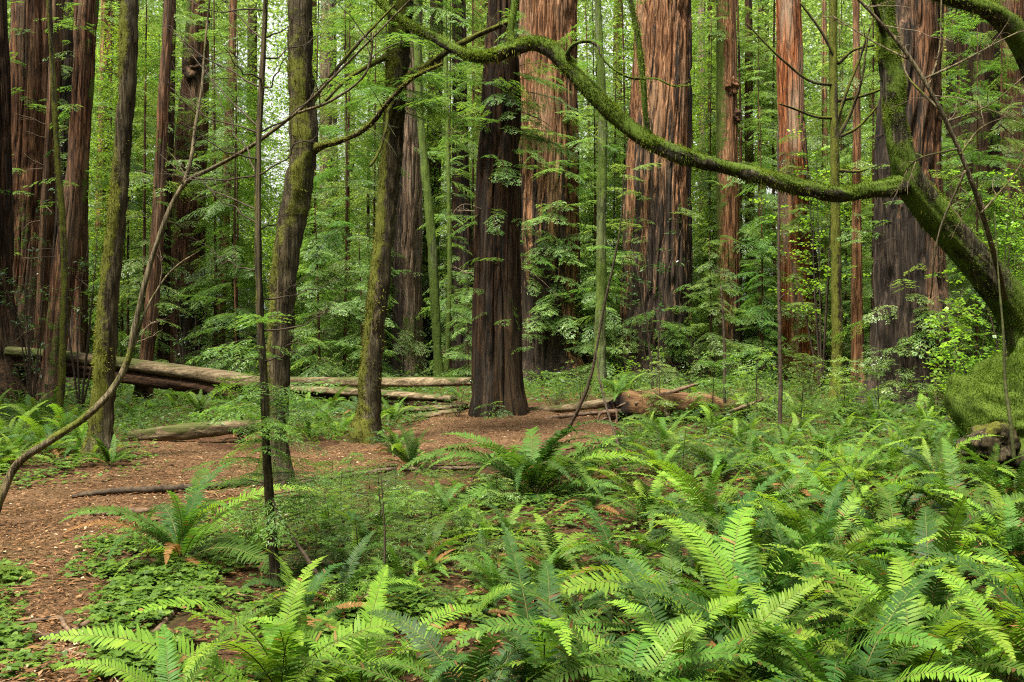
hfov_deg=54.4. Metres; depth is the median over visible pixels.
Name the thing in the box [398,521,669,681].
sword fern
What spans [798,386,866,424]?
sword fern
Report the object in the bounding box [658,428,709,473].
conifer seedling
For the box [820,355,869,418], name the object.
conifer seedling
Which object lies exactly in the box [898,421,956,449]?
sword fern
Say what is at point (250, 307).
young conifer
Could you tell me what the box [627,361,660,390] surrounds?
huckleberry bush
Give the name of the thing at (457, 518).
conifer seedling
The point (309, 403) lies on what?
sword fern
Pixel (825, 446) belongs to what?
sword fern
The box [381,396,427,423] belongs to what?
sword fern
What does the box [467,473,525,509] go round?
conifer seedling
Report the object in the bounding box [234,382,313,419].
sword fern
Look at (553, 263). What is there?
redwood tree
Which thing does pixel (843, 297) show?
broadleaf tree
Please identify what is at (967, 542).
sword fern
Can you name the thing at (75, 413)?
sword fern
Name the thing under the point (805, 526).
sword fern
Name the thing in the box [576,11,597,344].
young conifer
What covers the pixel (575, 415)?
leaning stem
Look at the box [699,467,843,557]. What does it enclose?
sword fern
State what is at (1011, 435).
bare sapling
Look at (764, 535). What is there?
sword fern
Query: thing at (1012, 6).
redwood tree
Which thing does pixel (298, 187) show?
mossy tree
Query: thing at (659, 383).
conifer seedling
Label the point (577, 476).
conifer seedling
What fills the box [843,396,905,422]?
sword fern
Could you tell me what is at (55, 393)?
sword fern
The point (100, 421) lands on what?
mossy tree
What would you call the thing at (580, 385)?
huckleberry bush
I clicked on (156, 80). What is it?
young conifer
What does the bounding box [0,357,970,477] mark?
ground cover
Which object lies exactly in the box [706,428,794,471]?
sword fern
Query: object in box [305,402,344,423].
sword fern
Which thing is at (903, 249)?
redwood tree
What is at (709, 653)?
sword fern
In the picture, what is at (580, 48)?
young conifer
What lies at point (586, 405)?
log
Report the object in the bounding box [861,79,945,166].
broadleaf tree
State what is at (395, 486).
conifer seedling
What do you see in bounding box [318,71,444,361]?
broadleaf tree
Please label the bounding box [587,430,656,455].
sword fern
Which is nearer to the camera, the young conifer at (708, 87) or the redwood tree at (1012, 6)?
the redwood tree at (1012, 6)
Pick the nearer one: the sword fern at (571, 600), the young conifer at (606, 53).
the sword fern at (571, 600)
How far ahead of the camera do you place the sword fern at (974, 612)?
4.60 m
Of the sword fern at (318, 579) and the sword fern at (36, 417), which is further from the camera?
the sword fern at (36, 417)
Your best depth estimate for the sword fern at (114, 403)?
19.67 m
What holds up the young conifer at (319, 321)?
on the ground at (176, 619)
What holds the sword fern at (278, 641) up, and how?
on the ground at (176, 619)
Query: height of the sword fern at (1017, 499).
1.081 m
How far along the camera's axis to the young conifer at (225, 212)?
33.01 m
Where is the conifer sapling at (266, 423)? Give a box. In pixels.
[135,0,357,590]
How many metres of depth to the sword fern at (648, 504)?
8.49 m
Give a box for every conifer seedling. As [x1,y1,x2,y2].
[200,508,287,558]
[206,477,293,538]
[265,523,368,576]
[275,478,326,527]
[281,474,345,521]
[282,486,363,539]
[300,460,354,500]
[301,468,424,601]
[313,518,407,573]
[317,468,370,519]
[319,452,384,494]
[331,491,403,534]
[336,461,387,505]
[346,462,414,536]
[362,519,450,573]
[370,464,426,502]
[376,485,442,528]
[404,492,460,535]
[410,468,475,510]
[421,504,485,545]
[447,536,516,582]
[455,466,499,495]
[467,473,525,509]
[545,463,605,495]
[634,361,682,424]
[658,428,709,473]
[687,351,742,418]
[732,347,791,417]
[771,353,835,422]
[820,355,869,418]
[848,345,905,418]
[909,373,947,422]
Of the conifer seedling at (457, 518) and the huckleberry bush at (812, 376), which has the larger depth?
the huckleberry bush at (812, 376)
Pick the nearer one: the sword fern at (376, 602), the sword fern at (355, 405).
the sword fern at (376, 602)
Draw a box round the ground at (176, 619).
[0,345,1023,681]
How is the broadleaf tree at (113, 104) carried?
on the ground at (176, 619)
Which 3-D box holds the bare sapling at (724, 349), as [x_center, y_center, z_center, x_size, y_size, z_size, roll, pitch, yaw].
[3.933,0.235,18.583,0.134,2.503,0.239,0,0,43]
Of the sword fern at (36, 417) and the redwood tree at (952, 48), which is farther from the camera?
the redwood tree at (952, 48)
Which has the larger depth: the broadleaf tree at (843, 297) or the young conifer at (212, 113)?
the young conifer at (212, 113)
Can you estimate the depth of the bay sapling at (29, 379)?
21.94 m
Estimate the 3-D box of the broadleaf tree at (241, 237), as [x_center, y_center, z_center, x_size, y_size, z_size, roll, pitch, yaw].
[-10.195,-2.873,36.648,4.939,9.267,3.792,0,0,7]
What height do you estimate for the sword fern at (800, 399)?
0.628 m
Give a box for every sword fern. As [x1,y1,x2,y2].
[0,398,28,416]
[0,400,56,444]
[0,406,37,441]
[0,416,85,457]
[0,429,63,468]
[0,430,36,472]
[1,387,70,417]
[1,403,72,436]
[20,386,88,415]
[24,404,115,441]
[39,548,456,681]
[40,408,86,422]
[43,419,122,457]
[49,393,90,411]
[54,603,275,681]
[59,461,320,577]
[69,390,131,418]
[72,434,148,466]
[114,392,157,413]
[114,402,156,429]
[130,390,173,411]
[142,388,195,410]
[162,388,226,418]
[206,399,257,419]
[208,526,286,562]
[209,393,250,411]
[213,414,260,442]
[222,562,375,636]
[228,565,487,681]
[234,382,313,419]
[236,408,260,419]
[246,529,432,646]
[250,404,303,425]
[276,608,606,681]
[278,492,365,544]
[286,419,342,440]
[289,385,356,416]
[289,393,331,415]
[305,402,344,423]
[308,507,424,563]
[310,523,409,564]
[312,413,355,431]
[330,390,396,420]
[350,485,426,521]
[354,546,461,600]
[358,426,427,455]
[367,424,462,470]
[380,517,478,562]
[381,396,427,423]
[381,409,394,419]
[386,538,475,582]
[396,418,658,509]
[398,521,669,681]
[411,582,533,635]
[412,478,484,515]
[425,490,511,533]
[435,520,539,573]
[437,480,487,496]
[439,578,823,681]
[441,551,546,607]
[446,503,546,550]
[460,548,589,602]
[463,513,648,591]
[471,555,865,681]
[498,561,607,610]
[501,573,643,643]
[517,532,811,679]
[522,507,972,680]
[534,435,665,484]
[544,477,637,517]
[552,503,719,593]
[557,467,737,537]
[583,373,655,399]
[583,468,800,598]
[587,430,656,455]
[601,452,806,540]
[603,561,959,681]
[615,440,701,476]
[621,411,682,437]
[624,410,704,451]
[636,499,898,589]
[654,428,720,454]
[665,430,772,481]
[666,395,713,422]
[683,402,749,435]
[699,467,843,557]
[701,501,933,666]
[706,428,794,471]
[708,418,767,444]
[709,559,1004,681]
[718,410,782,440]
[719,442,884,504]
[720,472,939,596]
[720,543,1023,681]
[730,394,774,414]
[732,389,795,414]
[734,521,1015,654]
[741,426,832,457]
[743,451,959,539]
[756,413,843,439]
[763,393,819,415]
[766,446,1023,569]
[767,433,877,466]
[785,423,916,494]
[790,391,834,416]
[793,422,862,453]
[795,496,1023,664]
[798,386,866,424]
[802,462,1000,529]
[806,411,886,439]
[825,558,1023,681]
[826,436,943,485]
[827,404,872,418]
[830,495,1023,587]
[838,408,903,438]
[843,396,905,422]
[845,547,1023,681]
[846,395,925,421]
[851,417,928,449]
[857,434,1014,499]
[870,437,1023,539]
[875,529,1023,627]
[876,409,951,454]
[890,393,944,421]
[894,391,948,420]
[897,403,945,430]
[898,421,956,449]
[910,416,959,440]
[911,443,1023,541]
[922,483,1023,572]
[931,419,1023,490]
[950,452,1023,496]
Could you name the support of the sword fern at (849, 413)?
on the ground at (176, 619)
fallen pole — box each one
[72,480,252,497]
[294,466,480,484]
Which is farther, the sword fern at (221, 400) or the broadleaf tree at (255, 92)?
the broadleaf tree at (255, 92)
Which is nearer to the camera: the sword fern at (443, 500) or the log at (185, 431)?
the sword fern at (443, 500)
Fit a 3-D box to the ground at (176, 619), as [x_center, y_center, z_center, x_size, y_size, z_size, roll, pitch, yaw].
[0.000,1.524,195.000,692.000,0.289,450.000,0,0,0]
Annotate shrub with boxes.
[614,194,693,388]
[749,115,869,393]
[919,251,978,411]
[922,303,1006,424]
[932,168,1023,356]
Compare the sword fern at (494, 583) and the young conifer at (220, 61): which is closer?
the sword fern at (494, 583)
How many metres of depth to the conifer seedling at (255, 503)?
8.04 m
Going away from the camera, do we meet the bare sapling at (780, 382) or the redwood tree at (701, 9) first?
the bare sapling at (780, 382)
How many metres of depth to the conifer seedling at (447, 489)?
9.31 m
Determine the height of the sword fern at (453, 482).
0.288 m
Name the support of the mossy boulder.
on the ground at (176, 619)
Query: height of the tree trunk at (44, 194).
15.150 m
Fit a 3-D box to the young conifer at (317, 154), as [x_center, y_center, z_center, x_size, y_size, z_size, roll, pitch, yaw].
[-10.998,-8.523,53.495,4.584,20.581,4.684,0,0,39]
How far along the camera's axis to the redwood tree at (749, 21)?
41.86 m
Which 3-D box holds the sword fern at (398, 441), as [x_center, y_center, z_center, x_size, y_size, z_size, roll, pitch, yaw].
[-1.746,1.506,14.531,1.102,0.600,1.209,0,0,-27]
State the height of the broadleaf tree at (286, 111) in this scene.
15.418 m
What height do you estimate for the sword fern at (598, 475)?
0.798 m
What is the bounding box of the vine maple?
[0,0,414,512]
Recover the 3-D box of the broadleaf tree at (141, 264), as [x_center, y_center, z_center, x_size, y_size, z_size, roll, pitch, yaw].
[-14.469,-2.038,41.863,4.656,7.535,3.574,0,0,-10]
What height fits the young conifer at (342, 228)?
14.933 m
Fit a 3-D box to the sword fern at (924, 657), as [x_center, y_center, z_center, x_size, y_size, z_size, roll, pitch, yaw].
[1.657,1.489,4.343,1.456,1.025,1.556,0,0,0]
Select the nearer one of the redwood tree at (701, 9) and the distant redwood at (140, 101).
the redwood tree at (701, 9)
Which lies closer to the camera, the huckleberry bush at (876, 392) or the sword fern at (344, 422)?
the sword fern at (344, 422)
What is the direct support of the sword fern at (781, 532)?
on the ground at (176, 619)
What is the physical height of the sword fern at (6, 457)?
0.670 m
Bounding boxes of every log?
[3,346,470,418]
[127,420,260,440]
[529,397,613,412]
[597,387,749,421]
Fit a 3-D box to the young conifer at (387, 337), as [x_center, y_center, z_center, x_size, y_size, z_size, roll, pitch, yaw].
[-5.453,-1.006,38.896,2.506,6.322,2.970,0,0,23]
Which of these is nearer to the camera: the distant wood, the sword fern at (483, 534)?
the sword fern at (483, 534)
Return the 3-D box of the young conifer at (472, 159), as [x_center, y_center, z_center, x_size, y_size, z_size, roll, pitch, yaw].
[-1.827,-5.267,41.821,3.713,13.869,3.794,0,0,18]
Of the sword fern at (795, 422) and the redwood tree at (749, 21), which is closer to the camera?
the sword fern at (795, 422)
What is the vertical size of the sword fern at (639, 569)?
0.664 m
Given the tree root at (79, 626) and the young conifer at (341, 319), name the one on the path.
the tree root at (79, 626)
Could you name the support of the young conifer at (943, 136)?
on the ground at (176, 619)
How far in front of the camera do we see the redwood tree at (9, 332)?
25.85 m
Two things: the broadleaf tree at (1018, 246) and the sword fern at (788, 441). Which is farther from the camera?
the broadleaf tree at (1018, 246)
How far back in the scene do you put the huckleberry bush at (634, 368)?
27.06 m
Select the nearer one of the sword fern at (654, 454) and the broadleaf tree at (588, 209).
the sword fern at (654, 454)
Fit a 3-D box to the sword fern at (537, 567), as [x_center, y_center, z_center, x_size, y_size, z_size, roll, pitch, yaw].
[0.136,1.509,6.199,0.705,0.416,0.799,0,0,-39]
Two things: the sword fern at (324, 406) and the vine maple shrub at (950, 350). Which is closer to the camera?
the vine maple shrub at (950, 350)
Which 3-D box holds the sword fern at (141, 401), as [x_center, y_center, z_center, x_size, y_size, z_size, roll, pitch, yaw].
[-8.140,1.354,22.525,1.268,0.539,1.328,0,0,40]
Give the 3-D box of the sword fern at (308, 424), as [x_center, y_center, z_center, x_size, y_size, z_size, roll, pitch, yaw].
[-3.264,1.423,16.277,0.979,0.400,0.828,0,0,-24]
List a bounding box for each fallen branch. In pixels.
[88,507,162,515]
[152,586,250,635]
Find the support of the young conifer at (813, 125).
on the ground at (176, 619)
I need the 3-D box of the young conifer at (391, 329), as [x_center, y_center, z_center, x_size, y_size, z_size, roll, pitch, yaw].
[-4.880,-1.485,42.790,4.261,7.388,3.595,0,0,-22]
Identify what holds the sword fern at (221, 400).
on the ground at (176, 619)
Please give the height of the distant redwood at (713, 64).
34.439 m
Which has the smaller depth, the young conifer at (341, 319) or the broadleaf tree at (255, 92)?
the young conifer at (341, 319)
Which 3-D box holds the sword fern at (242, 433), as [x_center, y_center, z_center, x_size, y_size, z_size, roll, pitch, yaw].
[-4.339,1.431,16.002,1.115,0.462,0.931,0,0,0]
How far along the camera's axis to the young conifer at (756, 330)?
36.98 m
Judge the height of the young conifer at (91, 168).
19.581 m
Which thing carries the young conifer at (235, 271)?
on the ground at (176, 619)
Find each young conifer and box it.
[7,0,10,28]
[76,22,177,387]
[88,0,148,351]
[88,0,156,354]
[88,7,139,355]
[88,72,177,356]
[88,221,157,358]
[88,244,125,353]
[93,0,190,383]
[113,0,217,358]
[123,230,156,360]
[140,30,178,352]
[170,26,280,391]
[173,6,299,374]
[174,23,231,343]
[175,0,244,345]
[176,0,256,369]
[181,3,265,367]
[207,227,269,370]
[208,0,266,357]
[257,203,358,375]
[265,0,368,376]
[268,1,343,359]
[290,0,409,391]
[290,205,362,386]
[298,0,378,355]
[302,0,428,363]
[303,1,379,376]
[321,259,363,374]
[327,231,401,389]
[330,4,430,369]
[334,7,452,358]
[346,239,392,375]
[350,0,392,366]
[383,253,432,371]
[386,219,446,374]
[416,0,475,376]
[422,0,478,356]
[431,64,481,360]
[438,0,487,354]
[438,4,481,350]
[442,268,473,386]
[469,14,485,215]
[564,242,631,386]
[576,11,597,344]
[577,0,622,358]
[577,0,623,355]
[577,0,624,372]
[578,0,633,353]
[579,216,593,333]
[580,45,631,367]
[610,237,695,356]
[676,237,752,387]
[691,0,744,358]
[691,0,808,362]
[691,15,745,367]
[691,260,713,366]
[692,82,698,312]
[706,0,829,364]
[715,0,776,372]
[726,111,807,389]
[728,12,778,374]
[740,224,777,375]
[768,261,830,361]
[805,0,850,362]
[807,22,871,373]
[807,33,862,324]
[808,0,869,349]
[813,202,871,384]
[817,0,864,298]
[818,7,879,297]
[826,0,879,389]
[840,17,879,350]
[850,218,871,374]
[861,23,879,176]
[942,6,1005,363]
[942,14,945,163]
[942,28,1023,373]
[942,52,946,193]
[942,151,1009,371]
[961,0,1023,353]
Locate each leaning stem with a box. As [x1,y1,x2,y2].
[272,500,327,591]
[567,175,624,433]
[596,350,629,465]
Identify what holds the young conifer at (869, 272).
on the ground at (176, 619)
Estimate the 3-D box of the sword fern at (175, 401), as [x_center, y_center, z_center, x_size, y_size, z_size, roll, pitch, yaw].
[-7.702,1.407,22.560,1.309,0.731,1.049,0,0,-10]
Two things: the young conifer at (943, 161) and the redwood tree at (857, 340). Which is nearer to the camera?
the redwood tree at (857, 340)
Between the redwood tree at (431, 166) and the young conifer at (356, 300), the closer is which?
the young conifer at (356, 300)
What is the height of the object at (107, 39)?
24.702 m
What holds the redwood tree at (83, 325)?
on the ground at (176, 619)
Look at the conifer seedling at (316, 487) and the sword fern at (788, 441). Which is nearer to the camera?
the conifer seedling at (316, 487)
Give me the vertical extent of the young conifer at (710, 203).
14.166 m
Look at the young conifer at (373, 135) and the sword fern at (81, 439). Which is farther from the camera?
the young conifer at (373, 135)
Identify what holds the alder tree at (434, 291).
on the ground at (176, 619)
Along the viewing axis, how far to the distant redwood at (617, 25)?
57.85 m
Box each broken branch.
[545,411,599,418]
[634,382,699,404]
[654,390,672,424]
[703,398,763,420]
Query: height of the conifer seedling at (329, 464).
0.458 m
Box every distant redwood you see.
[113,0,126,354]
[137,1,143,349]
[246,1,257,363]
[310,0,317,356]
[344,1,354,355]
[474,0,487,165]
[613,0,621,357]
[706,0,716,316]
[757,0,768,363]
[869,1,877,162]
[942,5,946,157]
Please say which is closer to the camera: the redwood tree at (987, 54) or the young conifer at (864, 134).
the redwood tree at (987, 54)
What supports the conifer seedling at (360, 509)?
on the ground at (176, 619)
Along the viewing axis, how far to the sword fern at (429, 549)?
7.47 m
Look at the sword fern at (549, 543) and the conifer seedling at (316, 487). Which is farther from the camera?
the conifer seedling at (316, 487)
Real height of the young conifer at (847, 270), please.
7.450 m
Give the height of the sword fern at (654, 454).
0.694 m
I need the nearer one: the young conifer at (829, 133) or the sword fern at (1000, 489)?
the sword fern at (1000, 489)
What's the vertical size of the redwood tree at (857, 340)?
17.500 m
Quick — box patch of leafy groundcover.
[0,564,39,584]
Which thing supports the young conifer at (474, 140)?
on the ground at (176, 619)
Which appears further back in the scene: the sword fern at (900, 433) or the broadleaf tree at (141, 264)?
the broadleaf tree at (141, 264)
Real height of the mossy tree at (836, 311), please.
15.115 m
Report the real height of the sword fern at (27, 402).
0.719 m
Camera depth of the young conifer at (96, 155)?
47.23 m
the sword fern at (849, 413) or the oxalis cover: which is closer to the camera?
the oxalis cover
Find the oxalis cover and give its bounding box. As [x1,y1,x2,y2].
[0,438,1023,681]
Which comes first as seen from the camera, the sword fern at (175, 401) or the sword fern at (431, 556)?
the sword fern at (431, 556)
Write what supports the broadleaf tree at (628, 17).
on the ground at (176, 619)
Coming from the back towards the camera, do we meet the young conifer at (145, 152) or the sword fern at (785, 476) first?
the young conifer at (145, 152)
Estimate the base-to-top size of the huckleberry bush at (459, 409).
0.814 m
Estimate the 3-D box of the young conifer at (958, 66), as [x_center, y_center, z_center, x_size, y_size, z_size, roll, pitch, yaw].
[14.881,-5.065,32.939,3.804,14.096,3.775,0,0,-40]
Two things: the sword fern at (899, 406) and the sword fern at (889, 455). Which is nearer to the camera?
the sword fern at (889, 455)
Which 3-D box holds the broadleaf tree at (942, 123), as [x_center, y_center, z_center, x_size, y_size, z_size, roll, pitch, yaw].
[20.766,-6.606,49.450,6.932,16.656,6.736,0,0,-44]
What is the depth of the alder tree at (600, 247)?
29.89 m
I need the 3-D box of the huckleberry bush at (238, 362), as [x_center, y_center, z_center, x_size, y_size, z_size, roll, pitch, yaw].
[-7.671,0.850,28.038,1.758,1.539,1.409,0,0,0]
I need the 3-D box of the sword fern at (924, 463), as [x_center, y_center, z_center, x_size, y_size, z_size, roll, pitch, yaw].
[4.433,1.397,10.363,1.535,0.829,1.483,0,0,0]
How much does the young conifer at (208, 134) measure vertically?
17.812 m
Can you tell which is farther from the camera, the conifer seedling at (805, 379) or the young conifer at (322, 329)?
the young conifer at (322, 329)
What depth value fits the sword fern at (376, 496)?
8.67 m
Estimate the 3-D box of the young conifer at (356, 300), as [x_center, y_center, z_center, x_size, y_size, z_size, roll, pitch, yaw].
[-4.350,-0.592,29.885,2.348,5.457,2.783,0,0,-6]
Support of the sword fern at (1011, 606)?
on the ground at (176, 619)
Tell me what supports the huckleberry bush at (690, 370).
on the ground at (176, 619)
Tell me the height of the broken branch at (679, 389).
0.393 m
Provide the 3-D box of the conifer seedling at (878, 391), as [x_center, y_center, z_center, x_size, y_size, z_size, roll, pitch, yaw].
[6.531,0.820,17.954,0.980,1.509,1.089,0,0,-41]
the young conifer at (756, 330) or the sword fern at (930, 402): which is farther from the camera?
the young conifer at (756, 330)
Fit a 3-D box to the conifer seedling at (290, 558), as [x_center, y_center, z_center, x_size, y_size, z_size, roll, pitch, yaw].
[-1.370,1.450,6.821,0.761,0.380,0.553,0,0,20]
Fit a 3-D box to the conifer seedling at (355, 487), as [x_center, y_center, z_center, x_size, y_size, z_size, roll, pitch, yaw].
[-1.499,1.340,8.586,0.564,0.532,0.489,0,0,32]
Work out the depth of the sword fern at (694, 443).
14.35 m
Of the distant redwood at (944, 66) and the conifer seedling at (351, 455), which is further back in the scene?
the distant redwood at (944, 66)
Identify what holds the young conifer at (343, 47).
on the ground at (176, 619)
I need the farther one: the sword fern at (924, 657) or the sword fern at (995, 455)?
the sword fern at (995, 455)
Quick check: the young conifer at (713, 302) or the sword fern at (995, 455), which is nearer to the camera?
the sword fern at (995, 455)
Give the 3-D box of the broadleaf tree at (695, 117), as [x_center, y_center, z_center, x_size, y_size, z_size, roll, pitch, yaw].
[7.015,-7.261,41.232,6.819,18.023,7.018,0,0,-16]
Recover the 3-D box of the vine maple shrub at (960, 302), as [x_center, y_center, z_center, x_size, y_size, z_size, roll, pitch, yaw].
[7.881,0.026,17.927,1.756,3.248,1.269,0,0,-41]
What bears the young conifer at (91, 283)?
on the ground at (176, 619)
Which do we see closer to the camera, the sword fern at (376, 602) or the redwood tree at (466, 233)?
the sword fern at (376, 602)
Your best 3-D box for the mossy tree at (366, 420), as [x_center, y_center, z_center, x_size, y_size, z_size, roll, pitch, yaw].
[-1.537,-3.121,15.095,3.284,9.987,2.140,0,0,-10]
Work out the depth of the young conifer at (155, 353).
42.42 m
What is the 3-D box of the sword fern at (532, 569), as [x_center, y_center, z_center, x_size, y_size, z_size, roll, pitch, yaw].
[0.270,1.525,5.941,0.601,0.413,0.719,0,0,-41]
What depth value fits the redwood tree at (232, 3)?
35.88 m
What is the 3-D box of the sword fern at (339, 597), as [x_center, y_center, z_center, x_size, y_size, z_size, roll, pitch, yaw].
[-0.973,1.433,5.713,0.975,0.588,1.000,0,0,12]
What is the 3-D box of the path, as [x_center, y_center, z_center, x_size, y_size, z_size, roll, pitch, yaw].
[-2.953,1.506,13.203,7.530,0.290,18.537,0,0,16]
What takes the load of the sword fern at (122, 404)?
on the ground at (176, 619)
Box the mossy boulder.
[943,336,1023,480]
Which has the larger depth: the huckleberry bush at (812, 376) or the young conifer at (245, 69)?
the young conifer at (245, 69)
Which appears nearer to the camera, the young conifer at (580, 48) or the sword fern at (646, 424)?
the sword fern at (646, 424)
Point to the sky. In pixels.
(267, 70)
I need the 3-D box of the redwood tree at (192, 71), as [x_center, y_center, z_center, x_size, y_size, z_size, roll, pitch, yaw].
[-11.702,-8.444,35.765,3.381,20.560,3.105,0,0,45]
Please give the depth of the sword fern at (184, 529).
7.13 m
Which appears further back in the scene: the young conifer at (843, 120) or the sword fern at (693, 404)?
the young conifer at (843, 120)
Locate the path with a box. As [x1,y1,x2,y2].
[0,410,625,681]
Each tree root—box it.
[1,600,110,644]
[6,615,84,634]
[39,637,58,650]
[63,611,113,643]
[64,648,96,658]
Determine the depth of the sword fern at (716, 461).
11.29 m
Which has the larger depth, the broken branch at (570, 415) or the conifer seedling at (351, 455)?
the broken branch at (570, 415)
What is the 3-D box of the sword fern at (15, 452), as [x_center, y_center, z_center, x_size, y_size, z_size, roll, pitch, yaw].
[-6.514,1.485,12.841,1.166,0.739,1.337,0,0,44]
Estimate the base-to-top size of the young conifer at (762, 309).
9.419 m
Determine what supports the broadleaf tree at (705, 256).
on the ground at (176, 619)
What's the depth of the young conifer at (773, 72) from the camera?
40.87 m
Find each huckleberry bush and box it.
[204,346,266,372]
[303,343,358,387]
[440,378,473,416]
[529,373,580,405]
[564,352,609,400]
[611,346,664,388]
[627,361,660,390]
[656,344,717,392]
[687,355,745,398]
[726,348,785,400]
[739,366,816,417]
[790,347,841,407]
[811,363,886,409]
[853,370,907,420]
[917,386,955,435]
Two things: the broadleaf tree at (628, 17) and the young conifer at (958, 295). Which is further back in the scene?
the broadleaf tree at (628, 17)
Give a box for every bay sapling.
[0,188,74,406]
[7,269,55,399]
[36,137,139,415]
[162,264,223,399]
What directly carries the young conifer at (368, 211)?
on the ground at (176, 619)
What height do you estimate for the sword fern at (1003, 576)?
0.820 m
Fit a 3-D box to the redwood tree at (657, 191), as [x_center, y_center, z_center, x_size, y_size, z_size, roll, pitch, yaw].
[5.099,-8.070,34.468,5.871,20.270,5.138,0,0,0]
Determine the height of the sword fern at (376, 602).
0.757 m
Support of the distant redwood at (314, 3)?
on the ground at (176, 619)
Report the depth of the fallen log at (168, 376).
23.49 m
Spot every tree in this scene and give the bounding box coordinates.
[0,0,38,403]
[7,0,68,348]
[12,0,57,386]
[23,0,115,404]
[45,0,67,426]
[48,0,108,350]
[56,0,118,389]
[78,0,138,461]
[88,11,175,307]
[88,11,178,327]
[113,0,210,362]
[114,0,206,404]
[118,211,218,338]
[130,0,231,366]
[148,180,230,339]
[177,131,303,368]
[198,0,266,369]
[211,68,288,309]
[228,0,443,487]
[232,11,352,303]
[253,200,327,342]
[264,153,355,375]
[276,0,376,371]
[317,0,518,443]
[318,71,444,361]
[361,83,451,367]
[371,0,435,376]
[373,0,1023,356]
[413,0,443,376]
[422,0,474,374]
[422,0,483,376]
[439,0,593,419]
[443,0,451,376]
[478,0,621,385]
[560,0,645,393]
[577,0,741,388]
[578,151,622,339]
[584,4,634,267]
[607,1,763,272]
[690,51,744,306]
[691,0,776,383]
[692,0,742,351]
[692,208,752,350]
[712,0,777,372]
[739,0,867,389]
[741,73,829,293]
[742,55,829,304]
[746,0,879,403]
[805,0,879,389]
[816,0,830,358]
[820,157,871,356]
[823,245,868,355]
[827,0,998,413]
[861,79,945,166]
[869,51,946,195]
[941,0,1023,372]
[941,7,969,354]
[957,0,1023,283]
[960,186,1023,358]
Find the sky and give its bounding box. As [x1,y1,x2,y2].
[88,0,942,343]
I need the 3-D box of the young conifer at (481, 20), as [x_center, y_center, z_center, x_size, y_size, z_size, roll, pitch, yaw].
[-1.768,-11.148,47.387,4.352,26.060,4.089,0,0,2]
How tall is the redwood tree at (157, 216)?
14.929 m
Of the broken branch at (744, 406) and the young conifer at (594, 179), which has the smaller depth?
the broken branch at (744, 406)
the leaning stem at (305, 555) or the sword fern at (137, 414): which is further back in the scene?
the sword fern at (137, 414)
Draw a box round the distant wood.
[7,0,946,365]
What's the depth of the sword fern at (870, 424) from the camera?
16.02 m
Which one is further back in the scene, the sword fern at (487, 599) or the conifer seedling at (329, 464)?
the conifer seedling at (329, 464)
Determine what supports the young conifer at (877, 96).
on the ground at (176, 619)
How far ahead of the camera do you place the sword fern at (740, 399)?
20.00 m
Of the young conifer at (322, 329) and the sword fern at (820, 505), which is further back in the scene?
the young conifer at (322, 329)
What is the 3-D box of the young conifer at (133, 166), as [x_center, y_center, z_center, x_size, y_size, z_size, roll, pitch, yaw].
[-12.787,-4.452,32.999,3.303,12.961,3.328,0,0,-13]
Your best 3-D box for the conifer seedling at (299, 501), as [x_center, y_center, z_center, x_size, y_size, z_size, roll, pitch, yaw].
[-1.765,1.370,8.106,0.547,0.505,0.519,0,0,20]
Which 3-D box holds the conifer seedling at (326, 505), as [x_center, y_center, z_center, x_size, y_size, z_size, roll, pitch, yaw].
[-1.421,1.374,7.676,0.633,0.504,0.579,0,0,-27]
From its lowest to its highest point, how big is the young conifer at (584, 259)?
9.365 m
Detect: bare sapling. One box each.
[718,287,727,402]
[773,132,785,438]
[990,212,1015,462]
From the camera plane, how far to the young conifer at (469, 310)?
32.96 m
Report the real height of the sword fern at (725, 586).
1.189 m
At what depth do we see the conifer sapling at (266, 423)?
6.38 m
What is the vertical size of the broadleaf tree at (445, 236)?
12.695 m
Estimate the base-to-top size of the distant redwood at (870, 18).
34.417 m
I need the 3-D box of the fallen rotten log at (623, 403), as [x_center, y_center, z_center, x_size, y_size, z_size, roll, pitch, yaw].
[3.059,1.261,18.519,3.261,0.775,1.013,0,0,-15]
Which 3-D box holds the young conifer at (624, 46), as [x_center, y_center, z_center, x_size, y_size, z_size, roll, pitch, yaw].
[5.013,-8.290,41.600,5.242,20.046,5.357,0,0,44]
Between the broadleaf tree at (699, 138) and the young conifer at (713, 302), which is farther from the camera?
the broadleaf tree at (699, 138)
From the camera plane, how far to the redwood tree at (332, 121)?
49.65 m
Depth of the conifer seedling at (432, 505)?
8.03 m
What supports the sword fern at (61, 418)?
on the ground at (176, 619)
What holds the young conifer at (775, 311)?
on the ground at (176, 619)
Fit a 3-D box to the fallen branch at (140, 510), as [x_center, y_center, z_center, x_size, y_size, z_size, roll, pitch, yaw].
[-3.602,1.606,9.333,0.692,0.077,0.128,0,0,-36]
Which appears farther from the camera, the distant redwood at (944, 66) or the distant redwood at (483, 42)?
the distant redwood at (483, 42)
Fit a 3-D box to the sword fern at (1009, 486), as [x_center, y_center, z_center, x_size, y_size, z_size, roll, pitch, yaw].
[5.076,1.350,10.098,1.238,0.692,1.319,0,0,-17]
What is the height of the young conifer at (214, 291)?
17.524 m
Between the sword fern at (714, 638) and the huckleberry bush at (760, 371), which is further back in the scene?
the huckleberry bush at (760, 371)
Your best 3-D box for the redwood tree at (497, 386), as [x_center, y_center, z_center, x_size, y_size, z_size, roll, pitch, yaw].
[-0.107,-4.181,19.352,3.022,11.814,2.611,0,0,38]
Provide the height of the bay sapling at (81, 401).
5.861 m
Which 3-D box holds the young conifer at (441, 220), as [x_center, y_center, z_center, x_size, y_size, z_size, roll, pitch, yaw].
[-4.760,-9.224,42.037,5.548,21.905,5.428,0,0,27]
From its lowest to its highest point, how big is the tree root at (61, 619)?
0.058 m
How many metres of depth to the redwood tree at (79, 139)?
24.30 m

